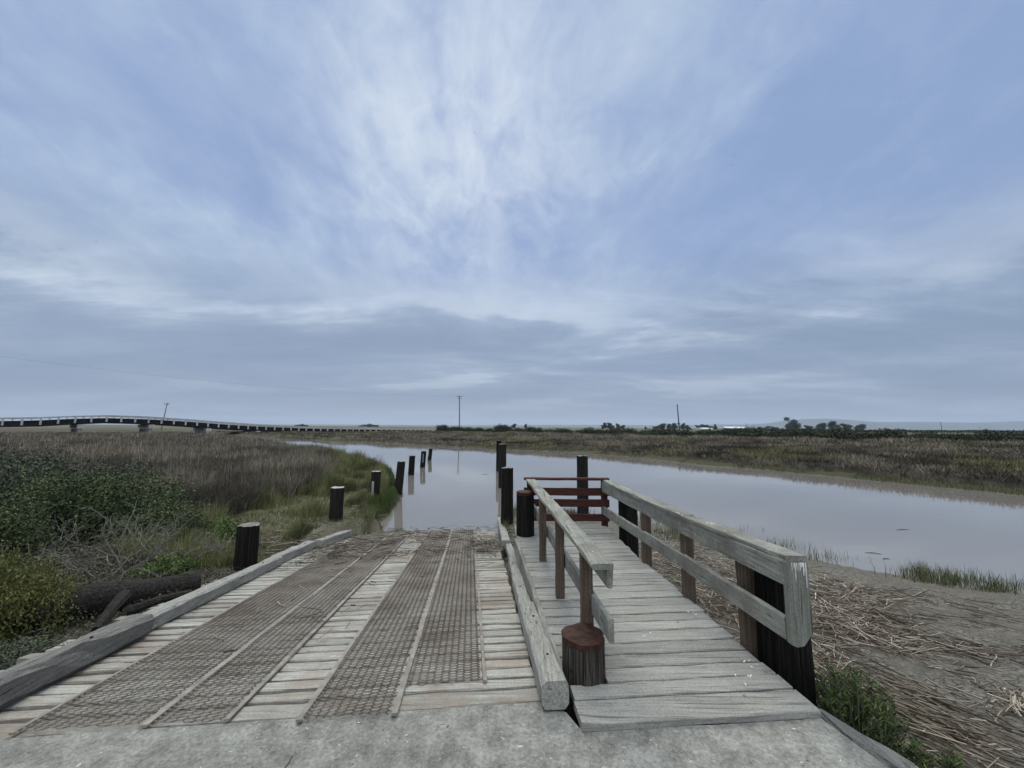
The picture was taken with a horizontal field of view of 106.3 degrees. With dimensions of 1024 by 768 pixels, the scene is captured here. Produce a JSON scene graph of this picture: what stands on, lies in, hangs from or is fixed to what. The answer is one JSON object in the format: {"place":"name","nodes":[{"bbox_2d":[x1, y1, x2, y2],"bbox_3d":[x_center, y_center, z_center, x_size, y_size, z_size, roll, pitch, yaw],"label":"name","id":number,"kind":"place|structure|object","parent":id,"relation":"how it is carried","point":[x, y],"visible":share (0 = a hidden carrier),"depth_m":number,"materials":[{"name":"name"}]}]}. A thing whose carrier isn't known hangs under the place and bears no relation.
{"place":"outdoors","nodes":[
{"label":"outdoors","id":0,"kind":"place"},
{"bbox_2d":[63,492,190,579],"bbox_3d":[-5.026,2.231,5.309,1.646,1.404,1.149,-3,-7,25],"label":"dead branch","id":1,"kind":"object","parent":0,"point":[134,538],"visible":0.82,"depth_m":5.13,"materials":[{"name":"wood"}]},
{"bbox_2d":[264,424,741,427],"bbox_3d":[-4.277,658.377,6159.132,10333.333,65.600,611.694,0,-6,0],"label":"distant hills","id":2,"kind":"structure","parent":0,"point":[629,426],"depth_m":6080.27,"materials":[{"name":"grey plant"}]},
{"bbox_2d":[0,424,1023,767],"bbox_3d":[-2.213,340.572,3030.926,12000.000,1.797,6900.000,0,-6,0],"label":"ground","id":3,"kind":"structure","parent":0,"point":[918,670],"depth_m":5.07,"materials":[{"name":"soil"}]},
{"bbox_2d":[0,440,71,465],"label":"marsh shrub","id":4,"kind":"object","parent":3,"relation":"on","point":[20,454],"visible":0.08,"depth_m":12.38,"materials":[{"name":"green plant"}]},
{"bbox_2d":[0,443,78,506],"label":"marsh shrub","id":5,"kind":"object","parent":3,"relation":"on","point":[9,478],"visible":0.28,"depth_m":7.31,"materials":[{"name":"green plant"}]},
{"bbox_2d":[0,628,80,669],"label":"marsh shrub","id":6,"kind":"object","parent":3,"relation":"on","point":[10,660],"visible":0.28,"depth_m":3.08,"materials":[{"name":"green plant"}]},
{"bbox_2d":[0,485,81,568],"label":"marsh shrub","id":7,"kind":"object","parent":3,"relation":"on","point":[6,519],"visible":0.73,"depth_m":5.47,"materials":[{"name":"green plant"}]},
{"bbox_2d":[0,539,89,652],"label":"marsh shrub","id":8,"kind":"object","parent":3,"relation":"on","point":[20,593],"visible":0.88,"depth_m":3.54,"materials":[{"name":"green plant"}]},
{"bbox_2d":[2,493,95,560],"bbox_3d":[-6.789,2.091,5.527,1.277,0.979,1.434,5,-8,-38],"label":"dead branch","id":9,"kind":"object","parent":3,"relation":"on","point":[63,546],"visible":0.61,"depth_m":5.55,"materials":[{"name":"wood"}]},
{"bbox_2d":[0,448,126,491],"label":"marsh shrub","id":10,"kind":"object","parent":3,"relation":"on","point":[67,466],"visible":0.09,"depth_m":8.66,"materials":[{"name":"green plant"}]},
{"bbox_2d":[0,458,129,555],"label":"marsh shrub","id":11,"kind":"object","parent":3,"relation":"on","point":[47,489],"visible":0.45,"depth_m":6.28,"materials":[{"name":"green plant"}]},
{"bbox_2d":[0,512,129,563],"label":"dead branch","id":12,"kind":"object","parent":3,"relation":"on","point":[115,531],"visible":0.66,"depth_m":5.58,"materials":[{"name":"wood"}]},
{"bbox_2d":[15,505,142,592],"bbox_3d":[-5.510,2.170,5.056,1.165,1.296,1.685,-2,-7,20],"label":"dead branch","id":13,"kind":"object","parent":3,"relation":"on","point":[120,549],"visible":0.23,"depth_m":4.99,"materials":[{"name":"wood"}]},
{"bbox_2d":[2,518,178,584],"bbox_3d":[-5.551,2.098,5.043,1.022,0.920,1.624,-2,-7,18],"label":"dead branch","id":14,"kind":"object","parent":3,"relation":"on","point":[82,559],"visible":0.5,"depth_m":4.72,"materials":[{"name":"wood"}]},
{"bbox_2d":[0,571,200,637],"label":"fallen log","id":15,"kind":"object","parent":3,"relation":"on","point":[110,599],"visible":0.82,"depth_m":3.84,"materials":[{"name":"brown wood"}]},
{"bbox_2d":[47,549,162,585],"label":"dead branch","id":16,"kind":"object","parent":3,"relation":"on","point":[85,571],"visible":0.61,"depth_m":4.69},
{"bbox_2d":[26,461,199,547],"bbox_3d":[-7.254,2.127,6.991,2.382,1.454,2.239,1,-6,-7],"label":"marsh shrub","id":17,"kind":"object","parent":3,"relation":"on","point":[124,495],"visible":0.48,"depth_m":6.78,"materials":[{"name":"green plant"}]},
{"bbox_2d":[57,454,174,486],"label":"marsh shrub","id":18,"kind":"object","parent":3,"relation":"on","point":[131,469],"visible":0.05,"depth_m":9.52,"materials":[{"name":"green plant"}]},
{"bbox_2d":[0,537,269,653],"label":"undergrowth","id":19,"kind":"object","parent":3,"relation":"on","point":[207,574],"visible":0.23,"depth_m":4.82,"materials":[{"name":"green plant"}]},
{"bbox_2d":[93,511,202,581],"bbox_3d":[-4.971,2.280,5.189,0.885,0.996,1.172,-1,-6,10],"label":"dead branch","id":20,"kind":"object","parent":3,"relation":"on","point":[130,555],"visible":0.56,"depth_m":5.24,"materials":[{"name":"wood"}]},
{"bbox_2d":[80,482,224,556],"bbox_3d":[-5.889,2.228,6.393,1.997,1.068,1.751,-1,-7,15],"label":"marsh shrub","id":21,"kind":"object","parent":3,"relation":"on","point":[160,515],"visible":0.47,"depth_m":6.23,"materials":[{"name":"green plant"}]},
{"bbox_2d":[125,553,202,578],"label":"marsh shrub","id":22,"kind":"object","parent":3,"relation":"on","point":[168,566],"visible":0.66,"depth_m":5.04,"materials":[{"name":"green plant"}]},
{"bbox_2d":[0,431,338,516],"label":"dead reeds","id":23,"kind":"object","parent":3,"relation":"on","point":[235,468],"visible":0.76,"depth_m":16.61,"materials":[{"name":"brown plant"}]},
{"bbox_2d":[122,477,220,504],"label":"marsh shrub","id":24,"kind":"object","parent":3,"relation":"on","point":[187,486],"visible":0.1,"depth_m":8.87,"materials":[{"name":"green plant"}]},
{"bbox_2d":[136,520,236,575],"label":"dead branch","id":25,"kind":"object","parent":3,"relation":"on","point":[211,549],"visible":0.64,"depth_m":5.38,"materials":[{"name":"wood"}]},
{"bbox_2d":[152,523,234,560],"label":"dead branch","id":26,"kind":"object","parent":3,"relation":"on","point":[195,536],"visible":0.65,"depth_m":5.54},
{"bbox_2d":[0,415,432,433],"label":"road bridge","id":27,"kind":"structure","parent":3,"relation":"on","point":[148,424],"depth_m":80.44,"materials":[{"name":"concrete"}]},
{"bbox_2d":[203,513,250,543],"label":"marsh shrub","id":28,"kind":"object","parent":3,"relation":"on","point":[228,529],"visible":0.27,"depth_m":6.55,"materials":[{"name":"green plant"}]},
{"bbox_2d":[233,522,259,570],"bbox_3d":[-3.725,2.454,5.379,0.284,0.969,0.284,0,-6,0],"label":"timber pile","id":29,"kind":"object","parent":3,"relation":"on","point":[246,546],"visible":0.69,"depth_m":5.30,"materials":[{"name":"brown wood"}]},
{"bbox_2d":[103,444,399,567],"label":"bank grass","id":30,"kind":"structure","parent":3,"relation":"on","point":[359,466],"depth_m":8.73,"materials":[{"name":"plant"}]},
{"bbox_2d":[0,517,568,738],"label":"boat ramp","id":31,"kind":"object","parent":3,"relation":"on","point":[465,642],"visible":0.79,"depth_m":2.84,"materials":[{"name":"grey wood"}]},
{"bbox_2d":[122,521,515,767],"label":"reed wrack","id":32,"kind":"object","parent":31,"relation":"on","point":[482,549],"visible":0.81,"depth_m":6.63,"materials":[{"name":"plant"}]},
{"bbox_2d":[258,473,386,555],"bbox_3d":[-7.481,4.031,17.410,3.871,0.525,25.817,3,-7,-21],"label":"reed wrack","id":33,"kind":"object","parent":3,"relation":"on","point":[280,541],"visible":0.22,"depth_m":6.83,"materials":[{"name":"plant"}]},
{"bbox_2d":[329,486,343,521],"bbox_3d":[-3.813,2.828,8.336,0.293,1.180,0.288,0,-6,0],"label":"timber pile","id":34,"kind":"object","parent":3,"relation":"in","point":[336,503],"visible":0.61,"depth_m":8.25,"materials":[{"name":"grey wood"}]},
{"bbox_2d":[359,424,379,426],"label":"tree","id":35,"kind":"object","parent":3,"relation":"on","point":[369,425],"visible":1,"depth_m":593.34,"materials":[{"name":"green plant"}]},
{"bbox_2d":[370,471,380,495],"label":"timber pile","id":36,"kind":"object","parent":3,"relation":"on","point":[375,481],"visible":0.58,"depth_m":10.85,"materials":[{"name":"grey wood"}]},
{"bbox_2d":[435,424,448,430],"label":"hedge bush","id":37,"kind":"object","parent":3,"relation":"on","point":[441,428],"visible":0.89,"depth_m":125.46,"materials":[{"name":"green plant"}]},
{"bbox_2d":[0,702,887,767],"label":"concrete pad","id":38,"kind":"object","parent":3,"relation":"on","point":[479,742],"visible":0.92,"depth_m":1.94,"materials":[{"name":"concrete"}]},
{"bbox_2d":[0,719,845,767],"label":"gravel chips","id":39,"kind":"object","parent":38,"relation":"on","point":[443,743],"visible":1,"depth_m":1.93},
{"bbox_2d":[514,524,820,731],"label":"walkway","id":40,"kind":"structure","parent":38,"relation":"on","point":[679,665],"depth_m":2.63,"materials":[{"name":"grey wood"}]},
{"bbox_2d":[524,477,609,526],"bbox_3d":[0.870,2.002,6.140,1.365,0.994,0.167,0,-6,0],"label":"railing","id":41,"kind":"object","parent":40,"relation":"attached to","point":[601,503],"visible":0.65,"depth_m":6.12,"materials":[{"name":"red paint"}]},
{"bbox_2d":[526,479,613,643],"bbox_3d":[0.419,1.746,4.216,0.154,0.890,3.883,1,-6,-4],"label":"railing","id":42,"kind":"object","parent":40,"relation":"attached to","point":[592,556],"visible":0.9,"depth_m":3.01,"materials":[{"name":"grey wood"}]},
{"bbox_2d":[601,480,812,658],"bbox_3d":[1.604,1.775,4.200,0.178,1.046,3.920,1,-6,-3],"label":"railing","id":43,"kind":"object","parent":40,"relation":"attached to","point":[789,571],"visible":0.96,"depth_m":2.81,"materials":[{"name":"grey wood"}]},
{"bbox_2d":[812,709,918,767],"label":"edge timber","id":44,"kind":"object","parent":38,"relation":"attached to","point":[886,756],"visible":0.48,"depth_m":1.96,"materials":[{"name":"grey wood"}]},
{"bbox_2d":[453,426,462,430],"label":"hedge bush","id":45,"kind":"object","parent":3,"relation":"on","point":[459,428],"visible":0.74,"depth_m":116.93,"materials":[{"name":"green plant"}]},
{"bbox_2d":[456,396,462,425],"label":"utility pole","id":46,"kind":"object","parent":3,"relation":"on","point":[459,408],"visible":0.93,"depth_m":120.80,"materials":[{"name":"grey wood"}]},
{"bbox_2d":[462,427,475,431],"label":"hedge bush","id":47,"kind":"object","parent":3,"relation":"on","point":[467,429],"visible":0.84,"depth_m":111.02,"materials":[{"name":"green plant"}]},
{"bbox_2d":[491,423,513,431],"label":"hedge bush","id":48,"kind":"object","parent":3,"relation":"on","point":[501,428],"visible":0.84,"depth_m":98.71,"materials":[{"name":"green plant"}]},
{"bbox_2d":[501,466,512,524],"bbox_3d":[-0.112,2.720,8.904,0.290,1.569,0.287,0,-6,0],"label":"timber pile","id":49,"kind":"object","parent":3,"relation":"on","point":[507,494],"visible":0.78,"depth_m":8.81,"materials":[{"name":"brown wood"}]},
{"bbox_2d":[513,427,524,431],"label":"hedge bush","id":50,"kind":"object","parent":3,"relation":"on","point":[519,430],"visible":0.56,"depth_m":94.83,"materials":[{"name":"green plant"}]},
{"bbox_2d":[516,490,533,537],"bbox_3d":[0.192,2.254,5.583,0.270,1.361,0.273,0,-6,0],"label":"timber pile","id":51,"kind":"object","parent":3,"relation":"on","point":[524,513],"visible":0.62,"depth_m":5.52,"materials":[{"name":"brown wood"}]},
{"bbox_2d":[520,426,535,431],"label":"hedge bush","id":52,"kind":"object","parent":3,"relation":"on","point":[529,429],"visible":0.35,"depth_m":95.95,"materials":[{"name":"green plant"}]},
{"bbox_2d":[531,428,544,432],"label":"hedge bush","id":53,"kind":"object","parent":3,"relation":"on","point":[534,430],"visible":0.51,"depth_m":91.18,"materials":[{"name":"green plant"}]},
{"bbox_2d":[552,427,568,432],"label":"hedge bush","id":54,"kind":"object","parent":3,"relation":"on","point":[561,430],"visible":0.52,"depth_m":86.75,"materials":[{"name":"green plant"}]},
{"bbox_2d":[561,623,605,727],"bbox_3d":[0.462,1.952,2.462,0.289,0.673,0.299,0,-6,0],"label":"pile stump","id":55,"kind":"object","parent":3,"relation":"on","point":[583,654],"visible":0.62,"depth_m":2.38,"materials":[{"name":"brown wood"}]},
{"bbox_2d":[581,427,596,433],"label":"hedge bush","id":56,"kind":"object","parent":3,"relation":"on","point":[586,430],"visible":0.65,"depth_m":81.65,"materials":[{"name":"green plant"}]},
{"bbox_2d":[594,429,603,433],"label":"hedge bush","id":57,"kind":"object","parent":3,"relation":"on","point":[600,431],"visible":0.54,"depth_m":82.14,"materials":[{"name":"green plant"}]},
{"bbox_2d":[191,430,1023,483],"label":"marsh plants","id":58,"kind":"object","parent":3,"relation":"on","point":[857,452],"visible":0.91,"depth_m":32.22,"materials":[{"name":"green plant"}]},
{"bbox_2d":[599,428,620,433],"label":"hedge bush","id":59,"kind":"object","parent":3,"relation":"on","point":[609,431],"visible":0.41,"depth_m":76.33,"materials":[{"name":"green plant"}]},
{"bbox_2d":[617,427,635,433],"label":"hedge bush","id":60,"kind":"object","parent":3,"relation":"on","point":[625,431],"visible":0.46,"depth_m":77.20,"materials":[{"name":"green plant"}]},
{"bbox_2d":[618,500,638,557],"bbox_3d":[1.639,2.223,5.406,0.270,1.403,0.264,0,-6,0],"label":"timber pile","id":61,"kind":"object","parent":3,"relation":"on","point":[629,514],"visible":0.29,"depth_m":5.33,"materials":[{"name":"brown wood"}]},
{"bbox_2d":[633,430,650,434],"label":"hedge bush","id":62,"kind":"object","parent":3,"relation":"on","point":[641,432],"visible":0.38,"depth_m":71.48,"materials":[{"name":"green plant"}]},
{"bbox_2d":[648,426,659,434],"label":"hedge bush","id":63,"kind":"object","parent":3,"relation":"on","point":[654,430],"visible":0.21,"depth_m":73.56,"materials":[{"name":"green plant"}]},
{"bbox_2d":[656,423,666,428],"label":"tree","id":64,"kind":"object","parent":3,"relation":"on","point":[663,425],"visible":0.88,"depth_m":425.95,"materials":[{"name":"green plant"}]},
{"bbox_2d":[655,427,686,435],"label":"hedge bush","id":65,"kind":"object","parent":3,"relation":"on","point":[667,431],"visible":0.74,"depth_m":67.53,"materials":[{"name":"green plant"}]},
{"bbox_2d":[679,428,693,435],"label":"hedge bush","id":66,"kind":"object","parent":3,"relation":"on","point":[687,431],"visible":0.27,"depth_m":69.04,"materials":[{"name":"green plant"}]},
{"bbox_2d":[692,429,717,435],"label":"hedge bush","id":67,"kind":"object","parent":3,"relation":"on","point":[703,432],"visible":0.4,"depth_m":63.61,"materials":[{"name":"green plant"}]},
{"bbox_2d":[700,424,713,427],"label":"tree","id":68,"kind":"object","parent":3,"relation":"on","point":[704,426],"visible":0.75,"depth_m":425.54,"materials":[{"name":"green plant"}]},
{"bbox_2d":[716,428,732,436],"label":"hedge bush","id":69,"kind":"object","parent":3,"relation":"on","point":[723,433],"visible":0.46,"depth_m":62.60,"materials":[{"name":"green plant"}]},
{"bbox_2d":[726,426,741,436],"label":"hedge bush","id":70,"kind":"object","parent":3,"relation":"on","point":[735,430],"visible":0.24,"depth_m":61.61,"materials":[{"name":"green plant"}]},
{"bbox_2d":[734,426,769,437],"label":"hedge bush","id":71,"kind":"object","parent":3,"relation":"on","point":[750,432],"visible":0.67,"depth_m":58.46,"materials":[{"name":"green plant"}]},
{"bbox_2d":[498,500,1023,594],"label":"shore grass","id":72,"kind":"structure","parent":3,"relation":"on","point":[924,577],"depth_m":6.10,"materials":[{"name":"plant"}]},
{"bbox_2d":[762,430,778,436],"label":"hedge bush","id":73,"kind":"object","parent":3,"relation":"on","point":[768,434],"visible":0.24,"depth_m":56.71,"materials":[{"name":"green plant"}]},
{"bbox_2d":[771,428,788,434],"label":"hedge bush","id":74,"kind":"object","parent":3,"relation":"on","point":[783,431],"visible":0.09,"depth_m":57.33,"materials":[{"name":"green plant"}]},
{"bbox_2d":[754,570,816,706],"bbox_3d":[1.899,1.932,2.663,0.323,1.376,0.323,0,-6,0],"label":"timber pile","id":75,"kind":"object","parent":3,"relation":"on","point":[788,662],"visible":0.27,"depth_m":2.57,"materials":[{"name":"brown wood"}]},
{"bbox_2d":[784,417,801,428],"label":"tree","id":76,"kind":"object","parent":3,"relation":"on","point":[792,424],"visible":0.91,"depth_m":426.48,"materials":[{"name":"green plant"}]},
{"bbox_2d":[773,426,813,437],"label":"hedge bush","id":77,"kind":"object","parent":3,"relation":"on","point":[795,432],"visible":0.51,"depth_m":53.44,"materials":[{"name":"green plant"}]},
{"bbox_2d":[806,429,833,437],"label":"hedge bush","id":78,"kind":"object","parent":3,"relation":"on","point":[817,433],"visible":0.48,"depth_m":52.06,"materials":[{"name":"green plant"}]},
{"bbox_2d":[815,423,827,428],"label":"tree","id":79,"kind":"object","parent":3,"relation":"on","point":[822,425],"visible":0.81,"depth_m":425.23,"materials":[{"name":"green plant"}]},
{"bbox_2d":[639,523,1023,767],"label":"reed wrack","id":80,"kind":"object","parent":3,"relation":"on","point":[842,614],"visible":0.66,"depth_m":3.46,"materials":[{"name":"plant"}]},
{"bbox_2d":[827,421,842,428],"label":"tree","id":81,"kind":"object","parent":3,"relation":"on","point":[831,424],"visible":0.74,"depth_m":426.74,"materials":[{"name":"green plant"}]},
{"bbox_2d":[821,427,851,438],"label":"hedge bush","id":82,"kind":"object","parent":3,"relation":"on","point":[838,434],"visible":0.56,"depth_m":50.97,"materials":[{"name":"green plant"}]},
{"bbox_2d":[840,423,852,429],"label":"tree","id":83,"kind":"object","parent":3,"relation":"on","point":[847,426],"visible":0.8,"depth_m":425.87,"materials":[{"name":"green plant"}]},
{"bbox_2d":[853,424,866,429],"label":"tree","id":84,"kind":"object","parent":3,"relation":"on","point":[862,426],"visible":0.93,"depth_m":425.21,"materials":[{"name":"green plant"}]},
{"bbox_2d":[847,430,875,439],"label":"hedge bush","id":85,"kind":"object","parent":3,"relation":"on","point":[860,435],"visible":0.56,"depth_m":48.53,"materials":[{"name":"green plant"}]},
{"bbox_2d":[813,660,917,755],"bbox_3d":[2.135,1.985,2.364,0.478,0.452,0.571,0,-6,0],"label":"leafy shrub","id":86,"kind":"object","parent":3,"relation":"on","point":[862,717],"visible":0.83,"depth_m":2.34,"materials":[{"name":"green plant"}]},
{"bbox_2d":[722,428,1023,432],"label":"hedgerow","id":87,"kind":"object","parent":3,"relation":"on","point":[937,431],"visible":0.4,"depth_m":209.09,"materials":[{"name":"green plant"}]},
{"bbox_2d":[865,427,916,440],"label":"hedge bush","id":88,"kind":"object","parent":3,"relation":"on","point":[887,433],"visible":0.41,"depth_m":47.74,"materials":[{"name":"green plant"}]},
{"bbox_2d":[911,430,935,437],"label":"hedge bush","id":89,"kind":"object","parent":3,"relation":"on","point":[923,434],"visible":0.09,"depth_m":49.26,"materials":[{"name":"green plant"}]},
{"bbox_2d":[891,734,967,767],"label":"leafy shrub","id":90,"kind":"object","parent":3,"relation":"on","point":[918,754],"visible":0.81,"depth_m":2.08,"materials":[{"name":"green plant"}]},
{"bbox_2d":[917,432,950,440],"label":"hedge bush","id":91,"kind":"object","parent":3,"relation":"on","point":[936,436],"visible":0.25,"depth_m":47.04,"materials":[{"name":"green plant"}]},
{"bbox_2d":[942,431,981,440],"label":"hedge bush","id":92,"kind":"object","parent":3,"relation":"on","point":[965,437],"visible":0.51,"depth_m":45.31,"materials":[{"name":"green plant"}]},
{"bbox_2d":[962,429,1011,442],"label":"hedge bush","id":93,"kind":"object","parent":3,"relation":"on","point":[987,435],"visible":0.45,"depth_m":44.83,"materials":[{"name":"green plant"}]},
{"bbox_2d":[1002,429,1023,441],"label":"hedge bush","id":94,"kind":"object","parent":3,"relation":"on","point":[1018,437],"visible":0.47,"depth_m":43.82,"materials":[{"name":"green plant"}]},
{"bbox_2d":[0,0,1023,424],"label":"sky","id":95,"kind":"structure","parent":0,"point":[529,212],"materials":[{"name":"blue"}]},
{"bbox_2d":[87,431,1023,592],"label":"water","id":96,"kind":"structure","parent":0,"point":[448,487],"depth_m":12.12,"materials":[{"name":"liquid"}]},
{"bbox_2d":[395,461,404,494],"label":"timber pile","id":97,"kind":"object","parent":96,"relation":"in","point":[400,471],"visible":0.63,"depth_m":13.12,"materials":[{"name":"grey wood"}]},
{"bbox_2d":[408,455,414,474],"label":"timber pile","id":98,"kind":"object","parent":96,"relation":"in","point":[411,467],"visible":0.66,"depth_m":18.86,"materials":[{"name":"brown wood"}]},
{"bbox_2d":[420,451,425,466],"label":"timber pile","id":99,"kind":"object","parent":96,"relation":"in","point":[423,459],"visible":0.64,"depth_m":22.43,"materials":[{"name":"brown wood"}]},
{"bbox_2d":[428,448,432,459],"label":"timber pile","id":100,"kind":"object","parent":96,"relation":"in","point":[430,450],"visible":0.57,"depth_m":27.09,"materials":[{"name":"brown wood"}]},
{"bbox_2d":[496,440,500,470],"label":"timber pile","id":101,"kind":"object","parent":96,"relation":"in","point":[498,442],"visible":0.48,"depth_m":20.80,"materials":[{"name":"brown wood"}]},
{"bbox_2d":[498,444,505,487],"bbox_3d":[-0.382,3.644,15.190,0.318,2.525,0.306,0,-6,0],"label":"timber pile","id":102,"kind":"object","parent":96,"relation":"in","point":[502,455],"visible":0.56,"depth_m":15.14,"materials":[{"name":"grey wood"}]},
{"bbox_2d":[577,455,588,513],"bbox_3d":[1.722,2.806,9.347,0.289,2.120,0.290,0,-6,0],"label":"timber pile","id":103,"kind":"object","parent":96,"relation":"in","point":[582,466],"visible":0.54,"depth_m":9.30,"materials":[{"name":"grey wood"}]},
{"bbox_2d":[261,436,1023,494],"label":"bank grass","id":104,"kind":"structure","parent":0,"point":[798,468],"depth_m":20.91,"materials":[{"name":"plant"}]},
{"bbox_2d":[693,419,1023,429],"bbox_3d":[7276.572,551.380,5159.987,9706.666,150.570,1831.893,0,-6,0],"label":"hills","id":105,"kind":"structure","parent":0,"point":[1015,425],"depth_m":4876.26,"materials":[{"name":"grey plant"}]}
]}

